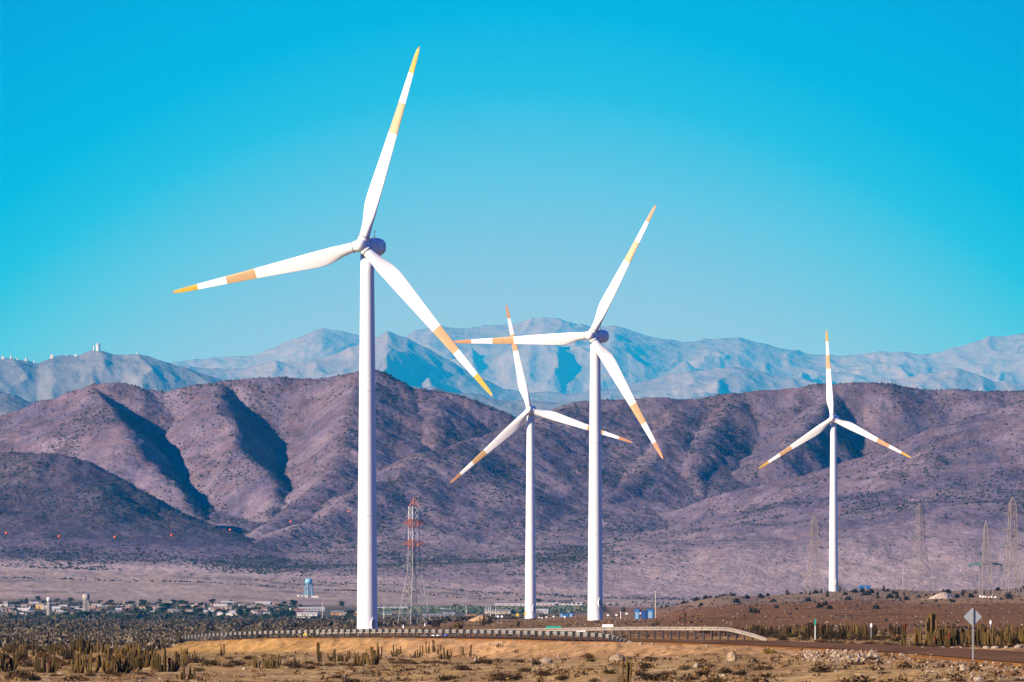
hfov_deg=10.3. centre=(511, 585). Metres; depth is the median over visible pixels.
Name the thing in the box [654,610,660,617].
wire fence
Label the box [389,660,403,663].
dry bush
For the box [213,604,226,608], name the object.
house
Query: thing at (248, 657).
dry bush
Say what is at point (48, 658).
dry bush
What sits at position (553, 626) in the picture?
sign panel
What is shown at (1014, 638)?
columnar cactus
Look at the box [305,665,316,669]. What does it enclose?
dry bush
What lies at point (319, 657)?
columnar cactus
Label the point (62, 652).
columnar cactus
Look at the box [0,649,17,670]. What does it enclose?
columnar cactus
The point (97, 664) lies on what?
columnar cactus
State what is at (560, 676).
dry bush
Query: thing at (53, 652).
columnar cactus
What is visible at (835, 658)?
rubble heap
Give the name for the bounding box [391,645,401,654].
columnar cactus
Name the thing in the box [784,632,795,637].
dry bush
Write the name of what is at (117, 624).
distant scrubland
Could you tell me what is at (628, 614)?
wire fence
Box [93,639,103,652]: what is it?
columnar cactus
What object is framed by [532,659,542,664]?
dry bush
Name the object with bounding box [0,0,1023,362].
sky
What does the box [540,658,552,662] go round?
boulder
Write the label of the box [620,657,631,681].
columnar cactus
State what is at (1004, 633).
columnar cactus
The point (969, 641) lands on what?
columnar cactus
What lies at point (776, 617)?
ridge scrub
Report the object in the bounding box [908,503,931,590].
power pylon
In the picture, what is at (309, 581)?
water tower
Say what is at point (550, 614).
wire fence
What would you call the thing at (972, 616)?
diamond sign
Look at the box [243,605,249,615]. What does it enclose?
town tree
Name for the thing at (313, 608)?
shed
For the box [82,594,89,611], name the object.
water tower
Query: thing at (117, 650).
columnar cactus
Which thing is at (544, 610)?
shed
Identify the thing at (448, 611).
shed
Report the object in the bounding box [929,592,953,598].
gravel mound
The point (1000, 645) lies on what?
dry bush
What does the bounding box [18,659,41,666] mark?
dry bush
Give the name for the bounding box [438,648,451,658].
columnar cactus
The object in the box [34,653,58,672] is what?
columnar cactus
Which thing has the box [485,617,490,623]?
columnar cactus
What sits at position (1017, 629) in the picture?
columnar cactus
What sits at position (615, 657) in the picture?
boulder
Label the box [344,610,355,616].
town tree
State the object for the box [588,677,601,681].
dry bush
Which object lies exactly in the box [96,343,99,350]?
observatory dome
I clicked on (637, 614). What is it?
blue cabinet
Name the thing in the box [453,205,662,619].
wind turbine
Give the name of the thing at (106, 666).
columnar cactus
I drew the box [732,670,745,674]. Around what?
dry bush
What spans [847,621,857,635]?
columnar cactus
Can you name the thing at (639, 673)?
dry bush
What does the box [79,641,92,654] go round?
columnar cactus
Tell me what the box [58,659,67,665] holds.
dry bush
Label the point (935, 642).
columnar cactus
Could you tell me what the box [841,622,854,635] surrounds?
columnar cactus
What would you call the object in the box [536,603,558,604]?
warehouse
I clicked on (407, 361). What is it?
mountains
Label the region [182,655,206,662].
dry bush
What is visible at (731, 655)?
boulder
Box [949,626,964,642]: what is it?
columnar cactus
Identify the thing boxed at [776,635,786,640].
dry bush
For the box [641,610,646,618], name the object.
blue cabinet
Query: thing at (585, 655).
dry bush
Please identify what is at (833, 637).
dry bush
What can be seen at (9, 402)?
foothills
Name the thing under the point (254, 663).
columnar cactus
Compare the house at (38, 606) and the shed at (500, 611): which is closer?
the shed at (500, 611)
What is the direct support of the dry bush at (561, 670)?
on the ground
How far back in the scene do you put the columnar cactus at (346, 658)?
454.81 m
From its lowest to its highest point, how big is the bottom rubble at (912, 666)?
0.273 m
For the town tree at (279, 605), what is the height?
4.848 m
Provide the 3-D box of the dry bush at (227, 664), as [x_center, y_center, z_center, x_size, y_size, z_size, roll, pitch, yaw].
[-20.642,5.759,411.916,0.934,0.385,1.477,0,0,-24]
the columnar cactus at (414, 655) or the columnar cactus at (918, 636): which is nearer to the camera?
the columnar cactus at (918, 636)
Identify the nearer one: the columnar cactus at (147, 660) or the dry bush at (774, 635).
the columnar cactus at (147, 660)
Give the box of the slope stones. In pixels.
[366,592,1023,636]
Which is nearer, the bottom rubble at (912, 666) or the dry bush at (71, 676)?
the bottom rubble at (912, 666)
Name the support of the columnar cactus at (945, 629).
on the ground
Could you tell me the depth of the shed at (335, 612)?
3834.84 m
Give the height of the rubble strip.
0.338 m
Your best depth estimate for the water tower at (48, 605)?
3779.38 m
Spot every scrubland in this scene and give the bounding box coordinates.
[0,612,570,632]
[0,623,361,650]
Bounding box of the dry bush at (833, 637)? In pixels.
[827,635,840,639]
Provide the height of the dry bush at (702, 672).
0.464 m
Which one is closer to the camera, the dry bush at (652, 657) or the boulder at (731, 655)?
the boulder at (731, 655)
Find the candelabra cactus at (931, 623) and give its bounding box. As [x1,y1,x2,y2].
[925,612,937,637]
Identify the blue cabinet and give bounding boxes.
[635,609,639,618]
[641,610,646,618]
[647,609,653,618]
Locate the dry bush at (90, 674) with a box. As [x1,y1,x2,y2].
[85,672,96,675]
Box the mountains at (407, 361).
[183,331,1023,401]
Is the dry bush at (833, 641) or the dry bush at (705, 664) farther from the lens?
the dry bush at (833, 641)
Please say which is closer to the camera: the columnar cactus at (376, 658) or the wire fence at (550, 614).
the columnar cactus at (376, 658)
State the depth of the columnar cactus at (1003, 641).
397.46 m
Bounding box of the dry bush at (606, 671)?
[602,668,617,673]
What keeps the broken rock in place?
on the ground
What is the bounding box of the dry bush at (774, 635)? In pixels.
[770,633,779,637]
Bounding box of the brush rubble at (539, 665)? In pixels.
[511,654,568,667]
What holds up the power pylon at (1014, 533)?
on the ground
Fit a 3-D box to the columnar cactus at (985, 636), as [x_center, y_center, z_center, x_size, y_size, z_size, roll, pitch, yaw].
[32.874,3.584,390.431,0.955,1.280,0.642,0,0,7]
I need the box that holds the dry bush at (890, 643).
[883,642,898,644]
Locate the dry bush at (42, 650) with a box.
[35,647,48,653]
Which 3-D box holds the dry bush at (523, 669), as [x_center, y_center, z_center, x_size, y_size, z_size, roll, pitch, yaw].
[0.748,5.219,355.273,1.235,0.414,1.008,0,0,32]
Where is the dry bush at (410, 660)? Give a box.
[396,658,414,662]
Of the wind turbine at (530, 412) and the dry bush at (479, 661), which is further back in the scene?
the wind turbine at (530, 412)
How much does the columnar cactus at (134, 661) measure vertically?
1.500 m
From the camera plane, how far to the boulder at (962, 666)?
246.65 m
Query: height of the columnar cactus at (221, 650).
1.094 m
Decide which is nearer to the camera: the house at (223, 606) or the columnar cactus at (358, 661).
the columnar cactus at (358, 661)
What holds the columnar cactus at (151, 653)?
on the ground
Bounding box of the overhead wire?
[5,498,411,537]
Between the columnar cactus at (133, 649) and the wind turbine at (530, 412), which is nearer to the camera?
the columnar cactus at (133, 649)
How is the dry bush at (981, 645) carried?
on the ground
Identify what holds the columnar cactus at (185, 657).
on the ground
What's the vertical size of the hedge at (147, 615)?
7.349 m
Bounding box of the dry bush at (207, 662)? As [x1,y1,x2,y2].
[203,659,219,665]
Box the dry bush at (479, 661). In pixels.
[471,659,484,663]
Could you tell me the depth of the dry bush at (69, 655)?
457.36 m
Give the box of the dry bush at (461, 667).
[448,664,471,670]
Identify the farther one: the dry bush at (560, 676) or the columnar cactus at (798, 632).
the columnar cactus at (798, 632)
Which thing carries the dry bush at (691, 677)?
on the ground
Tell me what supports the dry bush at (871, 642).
on the ground
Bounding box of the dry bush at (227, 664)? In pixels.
[220,662,234,666]
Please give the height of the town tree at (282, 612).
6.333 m
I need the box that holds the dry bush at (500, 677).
[481,671,517,680]
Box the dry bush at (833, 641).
[828,639,844,642]
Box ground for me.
[0,569,1023,681]
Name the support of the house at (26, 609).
on the ground
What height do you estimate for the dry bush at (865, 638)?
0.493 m
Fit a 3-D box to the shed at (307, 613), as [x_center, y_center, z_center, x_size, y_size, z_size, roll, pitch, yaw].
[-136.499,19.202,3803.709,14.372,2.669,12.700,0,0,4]
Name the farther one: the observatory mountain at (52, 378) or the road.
the observatory mountain at (52, 378)
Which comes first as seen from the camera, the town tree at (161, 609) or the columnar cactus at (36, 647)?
the columnar cactus at (36, 647)
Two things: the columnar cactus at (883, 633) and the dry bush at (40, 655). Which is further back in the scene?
the columnar cactus at (883, 633)
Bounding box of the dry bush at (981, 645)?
[975,643,988,647]
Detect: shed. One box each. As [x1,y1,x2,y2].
[294,608,304,611]
[296,612,319,615]
[298,607,324,610]
[330,611,340,614]
[387,611,421,613]
[422,613,452,616]
[442,610,454,614]
[484,609,511,613]
[536,609,548,612]
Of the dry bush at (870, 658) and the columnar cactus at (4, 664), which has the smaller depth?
the dry bush at (870, 658)
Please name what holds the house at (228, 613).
on the ground
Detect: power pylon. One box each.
[397,497,429,624]
[803,515,824,593]
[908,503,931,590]
[968,521,1002,595]
[999,497,1023,596]
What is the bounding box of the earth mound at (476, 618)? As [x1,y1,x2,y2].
[469,615,487,620]
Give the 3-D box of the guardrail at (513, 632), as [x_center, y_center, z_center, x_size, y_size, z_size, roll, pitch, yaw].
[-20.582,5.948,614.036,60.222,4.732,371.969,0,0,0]
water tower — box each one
[46,597,50,615]
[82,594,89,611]
[303,578,313,595]
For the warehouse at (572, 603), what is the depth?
4330.00 m
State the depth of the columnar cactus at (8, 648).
514.47 m
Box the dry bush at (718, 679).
[708,677,724,681]
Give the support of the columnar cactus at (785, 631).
on the ground
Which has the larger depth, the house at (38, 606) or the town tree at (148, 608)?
the house at (38, 606)
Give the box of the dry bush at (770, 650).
[762,647,776,653]
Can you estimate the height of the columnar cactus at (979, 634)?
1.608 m
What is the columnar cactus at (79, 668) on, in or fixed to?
on the ground
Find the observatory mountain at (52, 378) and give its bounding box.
[0,350,707,416]
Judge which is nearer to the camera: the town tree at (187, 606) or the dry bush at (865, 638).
the dry bush at (865, 638)
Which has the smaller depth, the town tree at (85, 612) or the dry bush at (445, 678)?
the dry bush at (445, 678)
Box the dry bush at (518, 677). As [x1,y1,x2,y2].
[503,673,524,679]
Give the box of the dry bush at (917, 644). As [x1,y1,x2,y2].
[910,642,929,645]
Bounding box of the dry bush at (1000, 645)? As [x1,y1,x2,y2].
[989,643,1002,647]
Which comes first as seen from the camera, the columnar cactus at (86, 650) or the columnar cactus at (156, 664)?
the columnar cactus at (156, 664)
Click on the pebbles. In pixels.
(633, 661)
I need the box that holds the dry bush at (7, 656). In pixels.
[0,651,9,658]
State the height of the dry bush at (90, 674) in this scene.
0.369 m
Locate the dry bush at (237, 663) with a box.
[230,659,251,665]
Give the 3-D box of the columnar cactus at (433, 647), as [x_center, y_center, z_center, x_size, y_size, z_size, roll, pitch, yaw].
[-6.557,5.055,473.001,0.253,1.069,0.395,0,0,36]
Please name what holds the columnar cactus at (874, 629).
on the ground
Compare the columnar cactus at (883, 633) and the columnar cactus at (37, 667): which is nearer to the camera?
the columnar cactus at (37, 667)
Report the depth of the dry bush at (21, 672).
374.93 m
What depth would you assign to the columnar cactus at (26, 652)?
487.42 m
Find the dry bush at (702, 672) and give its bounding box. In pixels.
[693,667,712,676]
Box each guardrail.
[152,629,631,641]
[316,627,766,640]
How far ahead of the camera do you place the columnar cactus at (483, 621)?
1137.06 m
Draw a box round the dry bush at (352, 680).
[341,678,360,681]
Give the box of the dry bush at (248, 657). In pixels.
[244,655,258,659]
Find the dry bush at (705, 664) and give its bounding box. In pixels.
[697,662,716,667]
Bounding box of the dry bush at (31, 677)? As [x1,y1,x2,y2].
[24,673,42,680]
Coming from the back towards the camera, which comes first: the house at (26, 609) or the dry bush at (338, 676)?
the house at (26, 609)
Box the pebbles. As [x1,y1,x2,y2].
[0,633,1023,681]
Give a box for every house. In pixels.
[18,608,31,610]
[36,604,44,608]
[52,606,61,610]
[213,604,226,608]
[217,612,235,615]
[221,601,233,604]
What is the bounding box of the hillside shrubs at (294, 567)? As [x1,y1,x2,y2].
[0,370,1023,575]
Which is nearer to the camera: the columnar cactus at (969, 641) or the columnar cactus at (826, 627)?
the columnar cactus at (969, 641)
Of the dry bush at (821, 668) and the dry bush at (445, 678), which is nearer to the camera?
the dry bush at (821, 668)
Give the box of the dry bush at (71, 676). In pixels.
[58,674,85,680]
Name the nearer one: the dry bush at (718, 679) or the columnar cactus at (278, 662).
the dry bush at (718, 679)
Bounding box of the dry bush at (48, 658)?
[46,656,63,663]
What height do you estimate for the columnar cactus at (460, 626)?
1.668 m
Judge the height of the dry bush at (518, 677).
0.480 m
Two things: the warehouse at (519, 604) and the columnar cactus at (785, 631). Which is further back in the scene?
the warehouse at (519, 604)
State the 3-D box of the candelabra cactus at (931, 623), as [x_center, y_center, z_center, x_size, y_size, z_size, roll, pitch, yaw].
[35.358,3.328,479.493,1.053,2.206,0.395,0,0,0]
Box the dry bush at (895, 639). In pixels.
[889,636,899,641]
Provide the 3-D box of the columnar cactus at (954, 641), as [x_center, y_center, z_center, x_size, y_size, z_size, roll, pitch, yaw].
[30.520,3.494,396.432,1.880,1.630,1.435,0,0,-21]
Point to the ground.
(127, 587)
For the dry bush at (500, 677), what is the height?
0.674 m
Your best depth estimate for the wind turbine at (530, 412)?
2075.19 m
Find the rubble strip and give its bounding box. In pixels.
[879,652,932,659]
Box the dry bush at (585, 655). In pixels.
[580,653,594,657]
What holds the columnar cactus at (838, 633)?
on the ground
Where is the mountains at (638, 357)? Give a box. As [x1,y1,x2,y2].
[171,317,1023,393]
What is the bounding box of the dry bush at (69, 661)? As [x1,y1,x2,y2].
[67,657,93,664]
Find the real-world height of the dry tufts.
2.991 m
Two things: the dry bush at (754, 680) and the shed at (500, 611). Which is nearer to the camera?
the dry bush at (754, 680)
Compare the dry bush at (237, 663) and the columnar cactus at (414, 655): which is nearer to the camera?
the dry bush at (237, 663)
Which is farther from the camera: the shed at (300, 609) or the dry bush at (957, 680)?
the shed at (300, 609)
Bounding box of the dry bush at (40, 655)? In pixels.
[37,651,51,657]
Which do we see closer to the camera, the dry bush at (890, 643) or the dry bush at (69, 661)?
the dry bush at (890, 643)
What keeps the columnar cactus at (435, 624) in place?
on the ground
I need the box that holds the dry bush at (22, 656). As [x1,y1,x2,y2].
[9,652,30,660]
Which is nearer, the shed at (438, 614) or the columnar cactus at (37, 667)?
the columnar cactus at (37, 667)
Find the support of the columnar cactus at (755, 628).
on the ground
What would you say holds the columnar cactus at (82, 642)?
on the ground
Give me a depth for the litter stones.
246.57 m
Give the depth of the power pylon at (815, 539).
2419.72 m
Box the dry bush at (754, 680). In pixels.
[748,677,762,681]
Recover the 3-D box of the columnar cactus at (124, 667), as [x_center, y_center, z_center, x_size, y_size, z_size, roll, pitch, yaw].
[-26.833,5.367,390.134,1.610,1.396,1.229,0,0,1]
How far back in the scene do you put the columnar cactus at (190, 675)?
358.52 m
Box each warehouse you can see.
[494,603,524,605]
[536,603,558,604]
[554,602,582,604]
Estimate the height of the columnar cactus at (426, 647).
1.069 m
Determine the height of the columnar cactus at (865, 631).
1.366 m
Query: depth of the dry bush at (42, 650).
500.22 m
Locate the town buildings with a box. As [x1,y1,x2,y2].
[0,599,302,615]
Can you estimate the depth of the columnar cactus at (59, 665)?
402.37 m
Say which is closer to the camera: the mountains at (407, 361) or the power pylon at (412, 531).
the power pylon at (412, 531)
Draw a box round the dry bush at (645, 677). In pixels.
[634,669,675,680]
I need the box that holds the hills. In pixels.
[0,370,1023,598]
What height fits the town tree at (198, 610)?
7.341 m
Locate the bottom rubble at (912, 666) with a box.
[874,661,937,667]
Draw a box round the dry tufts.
[0,633,1023,681]
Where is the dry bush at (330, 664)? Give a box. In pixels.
[323,663,336,665]
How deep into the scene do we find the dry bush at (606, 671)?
303.92 m
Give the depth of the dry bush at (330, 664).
418.24 m
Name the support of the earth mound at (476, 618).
on the ground
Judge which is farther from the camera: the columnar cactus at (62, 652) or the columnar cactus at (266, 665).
the columnar cactus at (62, 652)
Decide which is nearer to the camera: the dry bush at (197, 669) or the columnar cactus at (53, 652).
the dry bush at (197, 669)
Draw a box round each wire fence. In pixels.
[538,612,559,617]
[604,612,630,618]
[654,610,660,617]
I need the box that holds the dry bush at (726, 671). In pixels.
[718,667,731,673]
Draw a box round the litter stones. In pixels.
[920,660,1023,679]
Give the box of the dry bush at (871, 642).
[862,639,882,643]
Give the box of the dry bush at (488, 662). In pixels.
[482,659,500,663]
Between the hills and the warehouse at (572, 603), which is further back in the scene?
the hills
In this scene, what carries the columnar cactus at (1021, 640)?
on the ground
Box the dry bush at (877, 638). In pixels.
[870,635,887,640]
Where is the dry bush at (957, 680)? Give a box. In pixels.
[949,678,967,681]
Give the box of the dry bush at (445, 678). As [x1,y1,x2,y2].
[433,673,462,680]
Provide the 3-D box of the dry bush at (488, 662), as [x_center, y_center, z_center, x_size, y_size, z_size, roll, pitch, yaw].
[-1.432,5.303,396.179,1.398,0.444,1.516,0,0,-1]
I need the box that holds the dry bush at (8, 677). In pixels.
[3,672,21,679]
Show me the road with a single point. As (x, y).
(1009, 656)
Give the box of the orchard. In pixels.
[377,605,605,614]
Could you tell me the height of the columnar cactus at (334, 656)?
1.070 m
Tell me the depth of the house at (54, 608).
3931.32 m
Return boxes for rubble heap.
[801,649,879,662]
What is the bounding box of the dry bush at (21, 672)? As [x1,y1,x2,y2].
[9,668,36,677]
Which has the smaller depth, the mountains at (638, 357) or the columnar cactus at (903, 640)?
the columnar cactus at (903, 640)
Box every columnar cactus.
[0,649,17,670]
[6,643,12,653]
[19,642,27,653]
[23,643,38,656]
[34,641,46,651]
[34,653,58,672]
[48,644,59,654]
[52,662,61,668]
[56,640,73,655]
[71,635,85,650]
[71,647,84,673]
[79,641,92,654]
[84,649,100,672]
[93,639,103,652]
[98,643,111,657]
[101,654,117,673]
[109,654,132,672]
[111,641,127,655]
[117,643,135,658]
[124,650,143,670]
[128,648,151,667]
[130,640,141,656]
[138,645,154,659]
[152,649,180,671]
[174,648,187,665]
[176,663,195,679]
[183,647,197,658]
[220,644,224,656]
[252,654,265,667]
[262,656,277,668]
[265,653,280,665]
[289,656,299,664]
[317,642,321,661]
[327,649,341,660]
[339,650,348,660]
[353,651,364,665]
[365,647,379,664]
[370,642,381,658]
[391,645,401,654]
[410,649,420,657]
[425,641,429,653]
[431,621,439,626]
[432,640,434,651]
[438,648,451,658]
[458,620,462,628]
[479,615,484,624]
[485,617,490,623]
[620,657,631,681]
[750,624,760,632]
[763,629,775,637]
[779,626,787,636]
[792,629,799,636]
[805,622,820,636]
[815,621,831,634]
[820,624,841,639]
[827,626,847,639]
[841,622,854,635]
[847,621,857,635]
[853,631,862,640]
[857,623,868,636]
[860,625,876,634]
[880,628,887,634]
[893,625,901,633]
[900,624,905,644]
[913,626,928,645]
[928,631,947,646]
[938,624,964,645]
[943,623,948,635]
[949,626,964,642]
[962,629,971,645]
[968,624,984,644]
[984,628,996,643]
[986,628,1000,645]
[992,625,1007,639]
[993,627,1010,644]
[998,624,1019,642]
[1005,629,1017,644]
[1014,627,1023,643]
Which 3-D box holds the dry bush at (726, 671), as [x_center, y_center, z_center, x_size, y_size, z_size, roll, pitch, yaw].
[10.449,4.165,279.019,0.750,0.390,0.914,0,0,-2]
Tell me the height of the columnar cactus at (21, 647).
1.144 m
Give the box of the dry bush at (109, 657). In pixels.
[102,654,118,660]
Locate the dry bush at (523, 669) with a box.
[516,666,529,671]
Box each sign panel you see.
[546,626,560,627]
[602,624,612,634]
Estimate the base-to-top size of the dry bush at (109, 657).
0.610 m
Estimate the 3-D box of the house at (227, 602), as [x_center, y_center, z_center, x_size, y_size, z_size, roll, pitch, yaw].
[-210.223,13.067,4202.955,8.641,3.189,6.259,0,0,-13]
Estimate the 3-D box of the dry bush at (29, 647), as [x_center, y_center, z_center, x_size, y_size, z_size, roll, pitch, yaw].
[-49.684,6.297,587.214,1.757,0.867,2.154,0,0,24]
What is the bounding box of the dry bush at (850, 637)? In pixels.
[842,634,857,640]
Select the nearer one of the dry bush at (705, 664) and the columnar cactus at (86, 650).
the dry bush at (705, 664)
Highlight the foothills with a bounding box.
[0,392,526,417]
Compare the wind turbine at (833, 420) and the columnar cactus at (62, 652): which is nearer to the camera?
the columnar cactus at (62, 652)
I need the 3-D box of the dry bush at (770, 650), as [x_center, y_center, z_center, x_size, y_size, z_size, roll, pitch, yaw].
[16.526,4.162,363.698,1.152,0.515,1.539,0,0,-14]
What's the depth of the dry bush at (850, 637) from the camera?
453.95 m
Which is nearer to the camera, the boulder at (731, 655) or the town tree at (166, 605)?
the boulder at (731, 655)
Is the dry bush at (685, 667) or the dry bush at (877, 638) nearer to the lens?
the dry bush at (685, 667)
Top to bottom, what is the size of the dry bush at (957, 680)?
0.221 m
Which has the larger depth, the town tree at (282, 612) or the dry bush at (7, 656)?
the town tree at (282, 612)
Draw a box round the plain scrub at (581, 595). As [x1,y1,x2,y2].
[3,495,710,605]
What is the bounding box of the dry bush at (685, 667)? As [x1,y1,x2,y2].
[676,665,693,669]
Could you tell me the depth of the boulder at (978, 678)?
225.73 m
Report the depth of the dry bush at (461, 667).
366.31 m
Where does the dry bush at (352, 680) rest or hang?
on the ground
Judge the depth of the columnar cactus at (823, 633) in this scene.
467.29 m
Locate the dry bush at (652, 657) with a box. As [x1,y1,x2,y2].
[642,655,661,660]
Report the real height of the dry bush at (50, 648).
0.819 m
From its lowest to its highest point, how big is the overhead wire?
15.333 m
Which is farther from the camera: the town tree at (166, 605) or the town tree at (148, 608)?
the town tree at (166, 605)
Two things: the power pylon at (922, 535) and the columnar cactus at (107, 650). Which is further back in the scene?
the power pylon at (922, 535)
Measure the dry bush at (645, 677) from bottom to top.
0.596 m
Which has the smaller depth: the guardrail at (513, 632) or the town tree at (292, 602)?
the guardrail at (513, 632)
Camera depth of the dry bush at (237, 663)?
414.86 m
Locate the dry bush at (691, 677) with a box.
[678,675,699,680]
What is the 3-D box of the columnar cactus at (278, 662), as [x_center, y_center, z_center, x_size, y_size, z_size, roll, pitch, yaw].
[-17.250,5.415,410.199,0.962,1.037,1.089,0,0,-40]
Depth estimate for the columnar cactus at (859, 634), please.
453.36 m
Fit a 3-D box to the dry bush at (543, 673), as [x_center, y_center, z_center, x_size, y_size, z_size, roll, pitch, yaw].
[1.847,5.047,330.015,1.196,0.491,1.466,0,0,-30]
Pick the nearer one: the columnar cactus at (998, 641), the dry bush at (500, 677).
the dry bush at (500, 677)
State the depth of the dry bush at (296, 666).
403.77 m
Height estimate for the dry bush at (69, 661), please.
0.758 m
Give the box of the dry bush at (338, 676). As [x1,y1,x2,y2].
[329,674,347,678]
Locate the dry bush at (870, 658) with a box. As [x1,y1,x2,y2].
[864,655,882,660]
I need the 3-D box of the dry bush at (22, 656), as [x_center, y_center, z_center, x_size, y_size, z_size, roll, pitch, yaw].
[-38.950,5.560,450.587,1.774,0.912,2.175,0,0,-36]
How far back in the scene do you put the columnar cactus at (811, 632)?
520.53 m
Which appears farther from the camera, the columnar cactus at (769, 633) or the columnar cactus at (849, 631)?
the columnar cactus at (769, 633)
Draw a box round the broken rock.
[379,651,408,658]
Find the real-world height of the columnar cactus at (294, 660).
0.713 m
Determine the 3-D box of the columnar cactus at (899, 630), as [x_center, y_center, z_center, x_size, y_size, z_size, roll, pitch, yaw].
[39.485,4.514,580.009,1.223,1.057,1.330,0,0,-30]
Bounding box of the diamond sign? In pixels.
[964,608,981,662]
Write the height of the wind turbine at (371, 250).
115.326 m
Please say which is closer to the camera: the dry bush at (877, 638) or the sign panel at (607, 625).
the dry bush at (877, 638)
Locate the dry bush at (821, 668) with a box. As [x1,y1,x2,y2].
[808,664,838,672]
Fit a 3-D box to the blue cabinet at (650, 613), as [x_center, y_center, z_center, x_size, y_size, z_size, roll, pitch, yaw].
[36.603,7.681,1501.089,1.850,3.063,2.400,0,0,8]
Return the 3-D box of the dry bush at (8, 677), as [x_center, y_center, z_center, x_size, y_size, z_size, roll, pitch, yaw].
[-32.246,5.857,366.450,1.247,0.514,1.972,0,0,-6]
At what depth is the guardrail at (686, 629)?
457.82 m
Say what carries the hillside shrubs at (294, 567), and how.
on the hills
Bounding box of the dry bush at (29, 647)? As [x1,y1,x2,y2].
[23,643,34,649]
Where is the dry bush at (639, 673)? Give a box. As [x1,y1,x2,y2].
[635,670,648,676]
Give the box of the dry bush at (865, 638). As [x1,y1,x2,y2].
[858,635,870,640]
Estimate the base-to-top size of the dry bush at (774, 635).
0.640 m
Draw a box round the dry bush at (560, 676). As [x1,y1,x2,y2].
[555,674,568,679]
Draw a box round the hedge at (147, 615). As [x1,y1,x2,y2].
[0,611,355,619]
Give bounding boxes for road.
[184,636,1023,662]
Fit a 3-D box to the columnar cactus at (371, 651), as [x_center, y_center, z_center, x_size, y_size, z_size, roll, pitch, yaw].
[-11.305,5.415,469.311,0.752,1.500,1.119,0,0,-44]
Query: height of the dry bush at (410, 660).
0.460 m
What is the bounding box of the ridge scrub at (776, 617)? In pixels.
[601,588,1023,638]
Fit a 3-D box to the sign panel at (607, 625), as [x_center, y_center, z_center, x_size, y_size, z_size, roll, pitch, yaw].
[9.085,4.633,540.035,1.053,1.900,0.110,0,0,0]
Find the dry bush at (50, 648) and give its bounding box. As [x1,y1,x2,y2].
[47,645,59,650]
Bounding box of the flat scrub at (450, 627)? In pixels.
[364,615,642,636]
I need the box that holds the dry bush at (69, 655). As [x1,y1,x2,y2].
[62,649,74,659]
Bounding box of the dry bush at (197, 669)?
[195,667,205,671]
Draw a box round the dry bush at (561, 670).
[553,669,572,674]
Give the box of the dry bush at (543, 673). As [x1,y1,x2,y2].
[533,669,553,675]
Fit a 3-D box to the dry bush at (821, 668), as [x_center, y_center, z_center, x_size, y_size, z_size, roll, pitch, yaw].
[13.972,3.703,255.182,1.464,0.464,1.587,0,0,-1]
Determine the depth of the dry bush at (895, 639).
436.58 m
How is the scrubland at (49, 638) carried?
on the ground
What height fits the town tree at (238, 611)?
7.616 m
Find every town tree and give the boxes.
[79,610,92,615]
[145,606,152,610]
[156,606,165,613]
[159,602,170,608]
[180,604,191,609]
[193,607,202,615]
[235,606,243,615]
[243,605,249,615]
[275,603,284,608]
[276,609,286,615]
[289,600,297,604]
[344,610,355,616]
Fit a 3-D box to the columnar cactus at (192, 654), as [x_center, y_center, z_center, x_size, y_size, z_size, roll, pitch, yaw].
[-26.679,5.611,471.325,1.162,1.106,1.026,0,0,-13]
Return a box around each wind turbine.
[173,46,491,628]
[450,304,631,618]
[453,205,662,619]
[759,330,910,590]
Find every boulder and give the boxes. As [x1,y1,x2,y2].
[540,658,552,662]
[609,654,625,661]
[727,651,736,660]
[960,664,966,669]
[974,676,983,680]
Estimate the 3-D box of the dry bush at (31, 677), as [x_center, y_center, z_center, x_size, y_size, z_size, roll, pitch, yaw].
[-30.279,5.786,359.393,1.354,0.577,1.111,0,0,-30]
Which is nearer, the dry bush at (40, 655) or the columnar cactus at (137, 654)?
the dry bush at (40, 655)
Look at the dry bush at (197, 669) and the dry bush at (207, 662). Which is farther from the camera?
the dry bush at (207, 662)
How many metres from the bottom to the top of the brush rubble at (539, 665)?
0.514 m
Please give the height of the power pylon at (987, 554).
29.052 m
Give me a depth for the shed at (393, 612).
3877.28 m
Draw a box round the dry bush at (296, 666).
[288,663,308,668]

